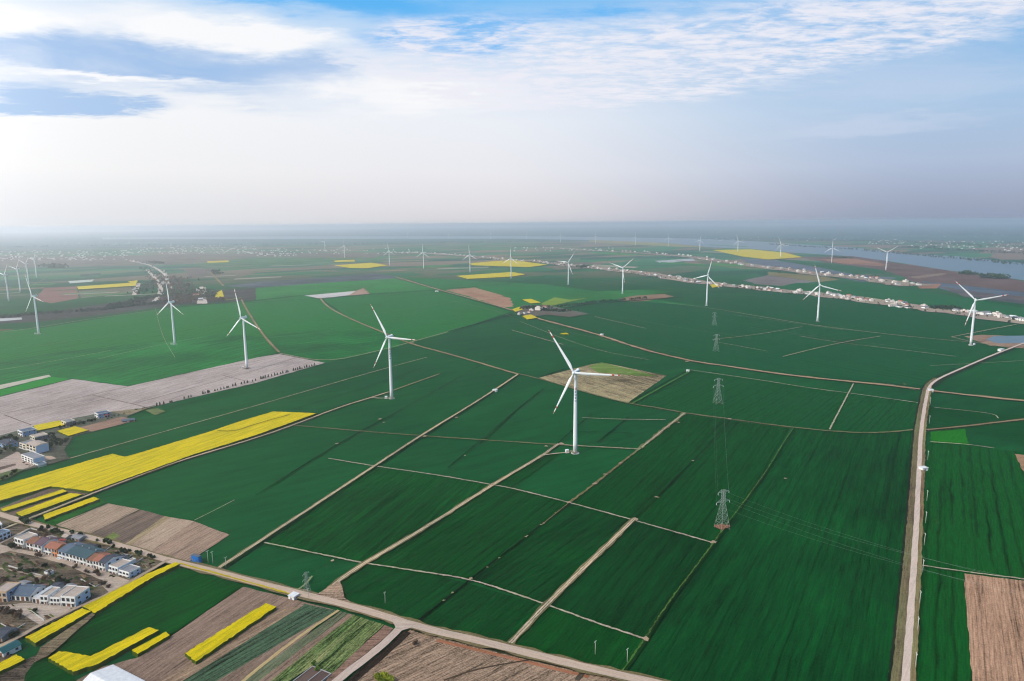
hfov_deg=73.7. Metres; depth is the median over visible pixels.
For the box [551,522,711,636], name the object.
wheat field
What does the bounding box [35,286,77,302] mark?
field
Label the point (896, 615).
ditch
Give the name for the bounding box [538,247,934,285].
village road
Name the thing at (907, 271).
field
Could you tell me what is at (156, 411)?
field
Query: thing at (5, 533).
house
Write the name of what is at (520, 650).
road
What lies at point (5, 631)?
shed
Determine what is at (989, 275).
river trees
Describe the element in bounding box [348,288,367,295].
ploughed field
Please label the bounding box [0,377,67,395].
wheat field
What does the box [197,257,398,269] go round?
field
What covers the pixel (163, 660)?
ploughed field
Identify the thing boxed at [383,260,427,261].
field
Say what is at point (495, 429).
ditch
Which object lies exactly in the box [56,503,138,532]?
ploughed field
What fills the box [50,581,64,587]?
shed
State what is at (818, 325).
field path
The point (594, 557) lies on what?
field path
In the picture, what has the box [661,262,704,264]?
field
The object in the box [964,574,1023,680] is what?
ploughed field
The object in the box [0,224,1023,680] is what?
ground
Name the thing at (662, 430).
field path
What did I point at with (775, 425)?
dyke scrub
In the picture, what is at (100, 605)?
rapeseed crop
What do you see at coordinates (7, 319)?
field
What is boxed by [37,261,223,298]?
village trees
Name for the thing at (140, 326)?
wheat field
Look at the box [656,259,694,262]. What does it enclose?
field
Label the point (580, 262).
field
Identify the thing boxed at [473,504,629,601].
wheat field
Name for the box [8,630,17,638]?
bush
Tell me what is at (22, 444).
house
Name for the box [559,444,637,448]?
field path
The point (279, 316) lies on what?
wheat field
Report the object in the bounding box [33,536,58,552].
house
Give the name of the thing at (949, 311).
village road
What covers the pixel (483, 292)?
ploughed field
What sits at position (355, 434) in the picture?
ditch
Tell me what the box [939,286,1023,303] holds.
field
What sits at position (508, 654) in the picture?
ditch
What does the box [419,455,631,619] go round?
ditch
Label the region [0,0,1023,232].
sky
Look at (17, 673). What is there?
land
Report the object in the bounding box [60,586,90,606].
house
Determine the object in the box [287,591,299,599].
pump hut
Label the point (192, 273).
field
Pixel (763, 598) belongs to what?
wheat field
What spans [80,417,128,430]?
ploughed field
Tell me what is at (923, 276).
field
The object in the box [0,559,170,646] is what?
field path
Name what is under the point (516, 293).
wheat field
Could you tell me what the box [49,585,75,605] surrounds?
house
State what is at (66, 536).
shed
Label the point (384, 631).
ploughed field
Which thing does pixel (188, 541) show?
ploughed field
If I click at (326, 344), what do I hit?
wheat field
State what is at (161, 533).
ploughed field
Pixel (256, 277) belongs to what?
field
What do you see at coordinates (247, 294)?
field
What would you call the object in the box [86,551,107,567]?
house
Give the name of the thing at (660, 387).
verge
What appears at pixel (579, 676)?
field path
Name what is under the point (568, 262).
wind turbine
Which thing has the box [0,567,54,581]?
field path
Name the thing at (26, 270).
wind turbine
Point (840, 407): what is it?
field path
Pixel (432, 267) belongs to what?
field
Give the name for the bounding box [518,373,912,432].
verge
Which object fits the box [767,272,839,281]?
field
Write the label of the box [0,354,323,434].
ploughed field
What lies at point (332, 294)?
ploughed field
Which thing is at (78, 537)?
shed
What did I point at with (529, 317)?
rapeseed crop
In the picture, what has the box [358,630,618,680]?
ploughed field
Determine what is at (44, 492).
ploughed field
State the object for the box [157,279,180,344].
wind turbine
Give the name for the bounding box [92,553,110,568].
house
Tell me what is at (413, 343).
verge
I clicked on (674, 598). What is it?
ditch
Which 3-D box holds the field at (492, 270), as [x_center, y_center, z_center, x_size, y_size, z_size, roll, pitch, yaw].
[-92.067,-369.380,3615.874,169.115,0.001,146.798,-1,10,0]
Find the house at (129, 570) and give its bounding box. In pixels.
[118,564,140,577]
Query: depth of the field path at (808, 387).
1026.15 m
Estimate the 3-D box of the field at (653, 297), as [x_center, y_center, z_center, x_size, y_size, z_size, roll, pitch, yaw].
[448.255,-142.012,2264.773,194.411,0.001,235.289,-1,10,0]
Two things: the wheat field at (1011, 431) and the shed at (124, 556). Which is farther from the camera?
the wheat field at (1011, 431)
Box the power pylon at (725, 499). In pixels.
[714,489,729,529]
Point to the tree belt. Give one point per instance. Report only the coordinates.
(127, 303)
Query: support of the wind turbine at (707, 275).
on the ground at (218, 490)
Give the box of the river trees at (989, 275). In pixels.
[769,243,1023,278]
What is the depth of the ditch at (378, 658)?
395.46 m
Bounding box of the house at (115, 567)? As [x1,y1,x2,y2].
[108,558,131,574]
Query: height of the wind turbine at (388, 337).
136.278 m
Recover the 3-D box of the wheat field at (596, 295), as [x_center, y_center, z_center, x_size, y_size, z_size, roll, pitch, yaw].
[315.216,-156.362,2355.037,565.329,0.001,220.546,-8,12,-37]
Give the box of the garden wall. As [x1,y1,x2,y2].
[8,565,42,575]
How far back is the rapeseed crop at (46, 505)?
612.45 m
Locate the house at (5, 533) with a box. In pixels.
[0,529,10,540]
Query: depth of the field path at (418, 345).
1392.64 m
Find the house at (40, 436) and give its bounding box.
[30,432,48,439]
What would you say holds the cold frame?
on the ground at (218, 490)
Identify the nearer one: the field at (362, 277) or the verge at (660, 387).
the verge at (660, 387)
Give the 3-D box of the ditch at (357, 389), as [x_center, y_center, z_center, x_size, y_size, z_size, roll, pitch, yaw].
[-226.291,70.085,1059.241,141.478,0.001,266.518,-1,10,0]
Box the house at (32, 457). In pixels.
[21,451,44,464]
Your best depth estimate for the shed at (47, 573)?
491.86 m
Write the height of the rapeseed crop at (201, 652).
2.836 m
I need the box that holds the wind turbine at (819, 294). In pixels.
[803,264,839,320]
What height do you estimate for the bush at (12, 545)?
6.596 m
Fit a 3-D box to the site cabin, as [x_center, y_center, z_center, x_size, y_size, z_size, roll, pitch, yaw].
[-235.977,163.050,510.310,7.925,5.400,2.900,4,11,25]
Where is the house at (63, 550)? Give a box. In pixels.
[57,542,83,559]
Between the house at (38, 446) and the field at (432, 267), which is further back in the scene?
the field at (432, 267)
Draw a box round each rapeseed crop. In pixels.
[0,411,316,502]
[0,654,24,674]
[1,489,66,512]
[16,493,81,516]
[25,608,90,646]
[34,420,63,431]
[43,497,99,521]
[48,627,158,675]
[57,426,88,436]
[77,282,136,289]
[82,562,179,615]
[132,632,169,657]
[185,603,275,664]
[207,260,228,262]
[215,290,223,297]
[334,260,354,262]
[334,263,387,268]
[457,272,525,278]
[469,260,545,267]
[512,307,522,312]
[522,299,540,303]
[522,314,537,319]
[713,249,802,259]
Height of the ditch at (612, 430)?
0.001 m
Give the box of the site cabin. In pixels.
[191,554,201,562]
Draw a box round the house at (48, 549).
[43,540,65,555]
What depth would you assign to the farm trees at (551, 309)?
2030.00 m
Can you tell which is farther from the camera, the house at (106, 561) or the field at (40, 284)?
the field at (40, 284)
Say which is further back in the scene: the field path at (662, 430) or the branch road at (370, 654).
the field path at (662, 430)
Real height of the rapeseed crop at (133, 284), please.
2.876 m
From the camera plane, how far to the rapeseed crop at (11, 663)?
390.37 m
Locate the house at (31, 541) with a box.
[25,536,42,549]
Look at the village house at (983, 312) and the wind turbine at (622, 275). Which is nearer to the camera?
the village house at (983, 312)
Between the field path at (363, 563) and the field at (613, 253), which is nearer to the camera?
the field path at (363, 563)
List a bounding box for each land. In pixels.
[0,405,153,470]
[0,518,160,680]
[34,613,94,661]
[317,581,349,601]
[517,305,587,316]
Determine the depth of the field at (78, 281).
3147.89 m
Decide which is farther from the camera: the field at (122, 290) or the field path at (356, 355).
the field at (122, 290)
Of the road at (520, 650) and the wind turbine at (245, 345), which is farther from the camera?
the wind turbine at (245, 345)
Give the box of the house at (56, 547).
[51,543,66,556]
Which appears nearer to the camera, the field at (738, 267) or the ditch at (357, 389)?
the ditch at (357, 389)
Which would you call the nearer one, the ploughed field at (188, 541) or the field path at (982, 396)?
the ploughed field at (188, 541)
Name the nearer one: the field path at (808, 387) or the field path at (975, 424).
the field path at (975, 424)
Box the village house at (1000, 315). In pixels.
[996,313,1004,317]
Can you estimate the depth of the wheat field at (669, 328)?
1403.68 m
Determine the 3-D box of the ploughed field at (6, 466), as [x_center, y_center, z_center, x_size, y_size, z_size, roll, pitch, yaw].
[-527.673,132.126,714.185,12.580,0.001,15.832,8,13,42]
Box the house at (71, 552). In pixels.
[65,544,90,561]
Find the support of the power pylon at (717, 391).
on the ground at (218, 490)
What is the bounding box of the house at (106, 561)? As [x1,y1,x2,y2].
[98,554,121,570]
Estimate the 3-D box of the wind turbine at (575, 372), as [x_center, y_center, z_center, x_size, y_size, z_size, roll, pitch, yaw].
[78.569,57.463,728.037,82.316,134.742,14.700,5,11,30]
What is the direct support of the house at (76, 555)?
on the ground at (218, 490)
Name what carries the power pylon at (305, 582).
on the ground at (218, 490)
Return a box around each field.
[0,252,383,267]
[0,288,255,323]
[0,302,266,383]
[0,317,21,320]
[0,334,278,385]
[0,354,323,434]
[0,375,50,388]
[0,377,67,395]
[0,464,15,469]
[0,469,23,479]
[0,488,86,518]
[24,568,241,680]
[25,283,54,285]
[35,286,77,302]
[40,499,104,524]
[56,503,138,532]
[58,291,107,294]
[64,291,119,294]
[68,279,93,282]
[77,587,332,680]
[79,287,134,297]
[80,273,100,275]
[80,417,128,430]
[85,293,125,295]
[91,510,163,543]
[105,532,119,538]
[112,405,154,414]
[126,516,170,544]
[132,517,192,550]
[146,408,164,414]
[152,521,228,560]
[162,605,302,680]
[183,604,335,680]
[184,268,216,277]
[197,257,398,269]
[197,273,233,275]
[229,273,394,287]
[234,276,281,279]
[244,296,401,361]
[246,611,349,680]
[255,279,435,299]
[259,329,405,362]
[259,614,352,680]
[265,468,487,561]
[271,615,383,680]
[297,270,335,271]
[305,291,354,297]
[324,290,509,343]
[326,625,392,680]
[341,567,540,640]
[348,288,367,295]
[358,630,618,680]
[363,453,566,578]
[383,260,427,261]
[399,267,451,268]
[404,277,705,316]
[438,267,487,268]
[447,288,513,306]
[464,287,502,296]
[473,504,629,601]
[479,270,507,271]
[515,608,642,669]
[540,363,665,402]
[541,297,584,305]
[546,290,672,301]
[546,300,968,385]
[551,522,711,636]
[557,261,601,264]
[572,415,788,540]
[589,240,701,246]
[589,362,654,375]
[590,264,636,267]
[591,252,637,254]
[619,294,673,301]
[627,429,912,680]
[628,371,919,433]
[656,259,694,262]
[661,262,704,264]
[696,259,762,268]
[707,291,1023,347]
[711,263,743,265]
[740,258,894,281]
[743,275,813,285]
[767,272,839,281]
[774,283,1023,316]
[776,259,893,273]
[803,256,1023,297]
[822,259,888,265]
[911,273,945,278]
[917,443,1023,680]
[918,280,1023,295]
[918,284,939,287]
[928,406,1023,445]
[930,429,968,444]
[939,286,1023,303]
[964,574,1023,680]
[965,335,1023,347]
[1015,454,1023,470]
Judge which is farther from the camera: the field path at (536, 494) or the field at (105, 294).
the field at (105, 294)
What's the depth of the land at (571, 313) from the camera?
1894.24 m
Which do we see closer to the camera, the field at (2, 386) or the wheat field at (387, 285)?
the field at (2, 386)
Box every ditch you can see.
[2,392,384,527]
[30,294,369,306]
[172,363,327,407]
[222,374,519,567]
[255,366,478,494]
[295,368,419,408]
[347,631,410,680]
[371,283,511,293]
[414,630,596,675]
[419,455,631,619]
[447,389,542,467]
[448,314,511,331]
[479,414,511,443]
[558,412,593,442]
[564,297,678,307]
[597,417,627,441]
[624,428,794,670]
[630,369,689,401]
[634,371,691,403]
[634,420,729,516]
[888,368,954,680]
[927,418,1021,428]
[932,348,1014,386]
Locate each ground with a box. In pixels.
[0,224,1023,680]
[714,524,728,529]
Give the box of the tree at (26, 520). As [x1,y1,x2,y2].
[21,517,31,523]
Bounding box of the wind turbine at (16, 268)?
[9,260,20,291]
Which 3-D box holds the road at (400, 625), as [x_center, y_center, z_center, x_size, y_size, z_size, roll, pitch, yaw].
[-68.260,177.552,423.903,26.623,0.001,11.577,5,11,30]
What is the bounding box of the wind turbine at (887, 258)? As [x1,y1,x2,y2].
[878,247,895,269]
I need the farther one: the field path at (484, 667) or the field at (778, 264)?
the field at (778, 264)
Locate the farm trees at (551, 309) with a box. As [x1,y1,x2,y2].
[519,296,646,311]
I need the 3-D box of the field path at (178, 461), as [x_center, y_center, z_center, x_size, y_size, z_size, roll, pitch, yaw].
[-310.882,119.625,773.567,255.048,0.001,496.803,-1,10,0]
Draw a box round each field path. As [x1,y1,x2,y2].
[0,392,386,529]
[0,528,28,543]
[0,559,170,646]
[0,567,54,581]
[1,387,124,413]
[71,357,425,457]
[132,359,291,403]
[219,374,517,567]
[241,610,339,680]
[242,302,277,351]
[264,542,642,638]
[280,332,445,359]
[321,299,516,373]
[328,458,710,541]
[333,444,558,583]
[398,277,919,388]
[436,639,588,677]
[443,659,528,680]
[509,519,634,642]
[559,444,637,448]
[575,673,584,680]
[582,417,665,419]
[642,413,683,446]
[671,303,964,341]
[694,370,917,402]
[785,336,877,355]
[802,336,949,355]
[829,383,853,428]
[922,565,1023,578]
[926,418,1023,429]
[934,390,1023,400]
[952,324,1015,336]
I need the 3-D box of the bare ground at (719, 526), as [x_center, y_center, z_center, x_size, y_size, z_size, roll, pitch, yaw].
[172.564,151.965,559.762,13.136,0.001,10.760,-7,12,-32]
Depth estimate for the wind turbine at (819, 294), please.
1691.79 m
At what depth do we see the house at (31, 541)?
532.46 m
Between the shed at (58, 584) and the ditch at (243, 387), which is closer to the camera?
the shed at (58, 584)
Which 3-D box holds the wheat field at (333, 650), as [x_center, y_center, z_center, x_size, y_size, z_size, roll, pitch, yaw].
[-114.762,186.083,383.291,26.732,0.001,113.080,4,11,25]
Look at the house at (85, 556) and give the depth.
508.31 m
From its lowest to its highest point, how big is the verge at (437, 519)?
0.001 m
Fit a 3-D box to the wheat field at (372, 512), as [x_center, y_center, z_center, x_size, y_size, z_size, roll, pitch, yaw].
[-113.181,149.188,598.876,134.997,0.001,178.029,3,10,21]
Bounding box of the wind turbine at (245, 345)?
[227,289,260,368]
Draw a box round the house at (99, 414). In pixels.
[94,410,110,418]
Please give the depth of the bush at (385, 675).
375.20 m
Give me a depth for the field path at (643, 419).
864.14 m
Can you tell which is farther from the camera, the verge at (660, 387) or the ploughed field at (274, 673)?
the verge at (660, 387)
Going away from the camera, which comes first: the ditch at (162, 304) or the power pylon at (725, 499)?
the power pylon at (725, 499)
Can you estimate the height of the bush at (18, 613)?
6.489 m
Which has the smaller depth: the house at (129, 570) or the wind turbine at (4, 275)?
the house at (129, 570)
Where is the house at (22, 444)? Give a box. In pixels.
[19,439,32,450]
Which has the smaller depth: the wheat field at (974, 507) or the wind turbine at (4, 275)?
the wheat field at (974, 507)
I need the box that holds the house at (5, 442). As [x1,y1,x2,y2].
[0,438,18,448]
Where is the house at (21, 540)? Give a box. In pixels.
[13,532,37,547]
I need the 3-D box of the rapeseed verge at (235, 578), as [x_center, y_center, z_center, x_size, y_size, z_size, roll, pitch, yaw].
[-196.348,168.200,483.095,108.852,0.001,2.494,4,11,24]
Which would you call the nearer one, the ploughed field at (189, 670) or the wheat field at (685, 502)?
the ploughed field at (189, 670)
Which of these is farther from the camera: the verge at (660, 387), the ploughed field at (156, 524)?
the verge at (660, 387)
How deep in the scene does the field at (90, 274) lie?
3600.68 m
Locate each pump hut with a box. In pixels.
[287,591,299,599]
[918,466,928,470]
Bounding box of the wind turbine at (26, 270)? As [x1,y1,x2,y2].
[19,256,29,283]
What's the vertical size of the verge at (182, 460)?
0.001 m
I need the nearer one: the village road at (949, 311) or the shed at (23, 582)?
the shed at (23, 582)
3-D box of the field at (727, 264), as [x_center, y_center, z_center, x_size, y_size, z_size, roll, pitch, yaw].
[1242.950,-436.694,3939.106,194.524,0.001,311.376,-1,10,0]
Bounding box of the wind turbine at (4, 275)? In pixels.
[0,266,9,301]
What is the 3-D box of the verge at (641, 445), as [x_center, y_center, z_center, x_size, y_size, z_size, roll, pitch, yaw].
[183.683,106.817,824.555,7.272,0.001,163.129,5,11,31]
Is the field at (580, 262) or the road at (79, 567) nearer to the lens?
the road at (79, 567)
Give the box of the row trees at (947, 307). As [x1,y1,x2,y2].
[387,248,1014,322]
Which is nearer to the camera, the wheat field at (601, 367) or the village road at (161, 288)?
the wheat field at (601, 367)
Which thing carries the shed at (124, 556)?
on the ground at (218, 490)
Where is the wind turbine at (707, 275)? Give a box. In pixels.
[690,261,715,305]
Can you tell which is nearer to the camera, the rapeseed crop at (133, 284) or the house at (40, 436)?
the house at (40, 436)
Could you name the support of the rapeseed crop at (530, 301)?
on the ground at (218, 490)
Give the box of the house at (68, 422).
[61,418,75,426]
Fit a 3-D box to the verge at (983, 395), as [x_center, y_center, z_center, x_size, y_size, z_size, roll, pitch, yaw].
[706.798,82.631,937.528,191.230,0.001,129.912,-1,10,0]
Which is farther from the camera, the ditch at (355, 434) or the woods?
the woods
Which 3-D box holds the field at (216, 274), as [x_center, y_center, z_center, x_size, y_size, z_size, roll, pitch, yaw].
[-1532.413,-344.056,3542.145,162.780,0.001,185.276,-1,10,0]
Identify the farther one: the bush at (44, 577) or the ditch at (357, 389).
the ditch at (357, 389)
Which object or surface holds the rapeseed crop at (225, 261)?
on the ground at (218, 490)
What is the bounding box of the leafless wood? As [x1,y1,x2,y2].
[149,275,231,303]
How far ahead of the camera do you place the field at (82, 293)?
2596.77 m
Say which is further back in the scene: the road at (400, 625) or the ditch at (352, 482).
the ditch at (352, 482)
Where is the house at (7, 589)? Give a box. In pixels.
[0,582,20,601]
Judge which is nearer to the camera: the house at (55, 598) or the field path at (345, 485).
the house at (55, 598)
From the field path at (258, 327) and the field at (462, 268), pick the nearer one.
the field path at (258, 327)
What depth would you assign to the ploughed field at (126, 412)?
923.88 m
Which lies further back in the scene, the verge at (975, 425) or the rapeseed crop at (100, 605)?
the verge at (975, 425)
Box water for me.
[987,336,1023,342]
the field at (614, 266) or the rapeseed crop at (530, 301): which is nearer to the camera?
the rapeseed crop at (530, 301)
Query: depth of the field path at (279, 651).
405.64 m
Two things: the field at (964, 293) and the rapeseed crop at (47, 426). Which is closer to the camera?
the rapeseed crop at (47, 426)
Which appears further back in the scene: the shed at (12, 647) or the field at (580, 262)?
the field at (580, 262)
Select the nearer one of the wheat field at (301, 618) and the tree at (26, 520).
the wheat field at (301, 618)
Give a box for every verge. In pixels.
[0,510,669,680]
[1,392,387,528]
[3,396,373,528]
[179,563,289,593]
[220,376,514,566]
[241,299,279,351]
[296,425,553,444]
[320,298,517,373]
[335,444,557,582]
[510,519,633,642]
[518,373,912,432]
[570,448,640,501]
[622,427,793,669]
[632,371,689,402]
[638,413,685,447]
[890,378,936,680]
[910,386,931,680]
[926,418,1023,429]
[933,390,1022,400]
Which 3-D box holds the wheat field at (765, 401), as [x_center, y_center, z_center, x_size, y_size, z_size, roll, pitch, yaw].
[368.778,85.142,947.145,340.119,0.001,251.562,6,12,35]
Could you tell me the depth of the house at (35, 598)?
455.82 m
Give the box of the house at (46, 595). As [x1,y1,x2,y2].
[39,586,60,604]
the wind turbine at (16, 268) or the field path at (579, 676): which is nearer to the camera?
the field path at (579, 676)
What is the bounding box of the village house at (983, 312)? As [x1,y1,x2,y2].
[980,311,990,314]
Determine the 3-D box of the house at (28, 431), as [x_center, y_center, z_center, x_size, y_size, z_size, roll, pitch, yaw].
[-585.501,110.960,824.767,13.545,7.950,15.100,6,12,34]
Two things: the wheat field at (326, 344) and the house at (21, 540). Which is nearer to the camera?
the house at (21, 540)
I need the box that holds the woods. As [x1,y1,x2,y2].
[0,231,1023,253]
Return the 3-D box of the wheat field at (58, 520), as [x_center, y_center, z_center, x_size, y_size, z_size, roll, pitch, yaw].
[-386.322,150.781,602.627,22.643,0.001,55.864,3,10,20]
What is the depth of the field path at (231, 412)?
897.37 m
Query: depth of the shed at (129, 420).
877.65 m
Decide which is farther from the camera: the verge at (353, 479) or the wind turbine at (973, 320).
the wind turbine at (973, 320)
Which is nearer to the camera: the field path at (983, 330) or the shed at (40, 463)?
the shed at (40, 463)
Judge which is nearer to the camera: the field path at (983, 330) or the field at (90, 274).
the field path at (983, 330)
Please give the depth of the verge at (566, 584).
468.28 m
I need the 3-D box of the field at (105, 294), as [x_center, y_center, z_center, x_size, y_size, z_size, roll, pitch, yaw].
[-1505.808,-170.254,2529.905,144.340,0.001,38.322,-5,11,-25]
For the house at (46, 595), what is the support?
on the ground at (218, 490)
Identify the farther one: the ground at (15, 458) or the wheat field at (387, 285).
the wheat field at (387, 285)
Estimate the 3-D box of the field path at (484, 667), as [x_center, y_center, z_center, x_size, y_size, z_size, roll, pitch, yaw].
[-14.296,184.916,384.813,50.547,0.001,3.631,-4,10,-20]
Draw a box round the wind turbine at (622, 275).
[609,258,633,293]
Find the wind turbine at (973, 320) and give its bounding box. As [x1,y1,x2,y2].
[955,281,1004,345]
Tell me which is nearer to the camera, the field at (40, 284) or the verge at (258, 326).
the verge at (258, 326)
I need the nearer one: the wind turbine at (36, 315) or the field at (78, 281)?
the wind turbine at (36, 315)
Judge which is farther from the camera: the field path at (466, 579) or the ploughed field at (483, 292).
the ploughed field at (483, 292)
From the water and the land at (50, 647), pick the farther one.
the water
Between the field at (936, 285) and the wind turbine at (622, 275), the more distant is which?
the field at (936, 285)
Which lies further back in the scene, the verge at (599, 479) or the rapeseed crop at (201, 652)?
the verge at (599, 479)
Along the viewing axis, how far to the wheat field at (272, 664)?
404.58 m
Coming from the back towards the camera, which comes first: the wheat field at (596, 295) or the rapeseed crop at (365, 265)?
the rapeseed crop at (365, 265)
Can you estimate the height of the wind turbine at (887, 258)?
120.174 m
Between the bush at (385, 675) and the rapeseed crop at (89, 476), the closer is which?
the bush at (385, 675)
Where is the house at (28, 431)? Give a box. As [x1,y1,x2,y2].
[18,427,36,436]
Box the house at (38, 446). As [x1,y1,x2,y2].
[25,440,48,452]
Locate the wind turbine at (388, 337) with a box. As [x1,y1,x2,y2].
[371,305,413,398]
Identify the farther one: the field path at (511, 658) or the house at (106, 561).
the house at (106, 561)
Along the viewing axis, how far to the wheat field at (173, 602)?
441.49 m
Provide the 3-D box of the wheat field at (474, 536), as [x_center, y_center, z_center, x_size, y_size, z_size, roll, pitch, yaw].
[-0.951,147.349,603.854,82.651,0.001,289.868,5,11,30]
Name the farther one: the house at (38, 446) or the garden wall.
the house at (38, 446)
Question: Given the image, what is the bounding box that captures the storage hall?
[83,665,144,680]
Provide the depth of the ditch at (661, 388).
1018.86 m
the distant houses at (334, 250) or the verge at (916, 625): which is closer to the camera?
the verge at (916, 625)
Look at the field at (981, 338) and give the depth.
1387.79 m
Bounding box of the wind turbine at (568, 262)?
[560,255,572,284]
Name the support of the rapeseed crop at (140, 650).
on the ground at (218, 490)
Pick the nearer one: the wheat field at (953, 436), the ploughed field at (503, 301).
the wheat field at (953, 436)
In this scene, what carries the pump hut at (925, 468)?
on the ground at (218, 490)
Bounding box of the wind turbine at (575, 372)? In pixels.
[549,331,620,454]
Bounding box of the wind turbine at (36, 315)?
[25,276,42,333]
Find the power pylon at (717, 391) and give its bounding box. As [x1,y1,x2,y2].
[713,378,722,403]
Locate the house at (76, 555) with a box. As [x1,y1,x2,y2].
[72,546,98,564]
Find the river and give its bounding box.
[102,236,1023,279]
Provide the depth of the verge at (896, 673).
493.22 m
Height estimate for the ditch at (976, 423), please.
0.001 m
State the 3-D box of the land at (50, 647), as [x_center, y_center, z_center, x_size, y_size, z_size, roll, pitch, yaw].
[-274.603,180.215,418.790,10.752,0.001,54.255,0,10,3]
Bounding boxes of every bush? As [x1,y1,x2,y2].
[0,576,6,582]
[3,605,10,613]
[8,542,15,548]
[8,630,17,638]
[13,608,22,618]
[40,574,47,580]
[374,672,382,680]
[382,671,389,678]
[385,674,394,680]
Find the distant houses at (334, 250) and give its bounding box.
[0,231,1023,260]
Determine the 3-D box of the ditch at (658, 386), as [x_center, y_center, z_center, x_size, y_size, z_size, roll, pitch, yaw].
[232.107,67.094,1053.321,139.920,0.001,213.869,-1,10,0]
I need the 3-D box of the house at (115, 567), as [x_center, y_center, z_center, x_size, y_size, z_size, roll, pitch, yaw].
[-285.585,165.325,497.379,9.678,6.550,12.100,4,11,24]
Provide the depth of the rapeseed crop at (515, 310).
1965.36 m
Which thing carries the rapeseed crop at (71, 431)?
on the ground at (218, 490)
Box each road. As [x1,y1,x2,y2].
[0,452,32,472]
[0,512,660,680]
[0,544,128,580]
[0,603,79,623]
[45,456,55,460]
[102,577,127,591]
[132,261,171,286]
[146,270,162,300]
[202,287,206,303]
[332,620,408,680]
[389,252,1023,323]
[390,618,423,631]
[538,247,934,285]
[901,342,1023,680]
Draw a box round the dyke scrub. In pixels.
[483,302,1022,445]
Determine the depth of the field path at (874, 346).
1338.28 m
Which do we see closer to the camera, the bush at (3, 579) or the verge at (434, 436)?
the bush at (3, 579)
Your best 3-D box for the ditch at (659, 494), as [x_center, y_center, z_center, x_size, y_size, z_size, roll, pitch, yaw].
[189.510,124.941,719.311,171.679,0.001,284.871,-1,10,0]
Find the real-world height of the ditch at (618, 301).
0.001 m
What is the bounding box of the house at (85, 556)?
[78,548,105,566]
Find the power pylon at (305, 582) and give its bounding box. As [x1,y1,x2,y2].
[302,572,310,592]
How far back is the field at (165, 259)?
5296.57 m
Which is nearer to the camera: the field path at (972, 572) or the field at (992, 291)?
the field path at (972, 572)
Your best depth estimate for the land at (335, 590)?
463.73 m
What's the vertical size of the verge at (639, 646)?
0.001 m
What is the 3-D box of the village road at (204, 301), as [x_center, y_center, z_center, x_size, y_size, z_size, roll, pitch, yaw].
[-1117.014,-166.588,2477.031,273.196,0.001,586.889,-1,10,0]
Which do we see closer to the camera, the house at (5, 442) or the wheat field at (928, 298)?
the house at (5, 442)
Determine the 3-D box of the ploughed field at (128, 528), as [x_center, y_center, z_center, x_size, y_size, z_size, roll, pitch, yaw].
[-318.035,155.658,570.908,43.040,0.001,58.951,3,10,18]
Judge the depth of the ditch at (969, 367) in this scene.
1149.91 m
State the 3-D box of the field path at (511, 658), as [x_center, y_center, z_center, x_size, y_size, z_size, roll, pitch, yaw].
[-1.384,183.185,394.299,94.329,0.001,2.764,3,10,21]
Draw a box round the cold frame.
[293,666,330,680]
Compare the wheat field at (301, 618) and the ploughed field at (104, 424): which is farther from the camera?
the ploughed field at (104, 424)
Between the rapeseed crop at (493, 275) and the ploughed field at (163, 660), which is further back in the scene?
the rapeseed crop at (493, 275)
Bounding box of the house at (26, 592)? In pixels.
[10,584,45,600]
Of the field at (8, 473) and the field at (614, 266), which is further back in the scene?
the field at (614, 266)
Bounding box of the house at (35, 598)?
[32,585,51,602]
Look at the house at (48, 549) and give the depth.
523.42 m
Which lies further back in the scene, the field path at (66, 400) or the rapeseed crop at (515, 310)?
the rapeseed crop at (515, 310)
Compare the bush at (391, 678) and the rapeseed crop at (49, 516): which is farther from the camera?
the rapeseed crop at (49, 516)
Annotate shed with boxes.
[0,626,16,641]
[0,640,21,656]
[19,580,31,584]
[34,461,46,467]
[44,569,53,575]
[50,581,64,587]
[61,533,72,539]
[71,534,85,541]
[121,418,134,422]
[121,553,127,558]
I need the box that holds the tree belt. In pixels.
[0,293,172,317]

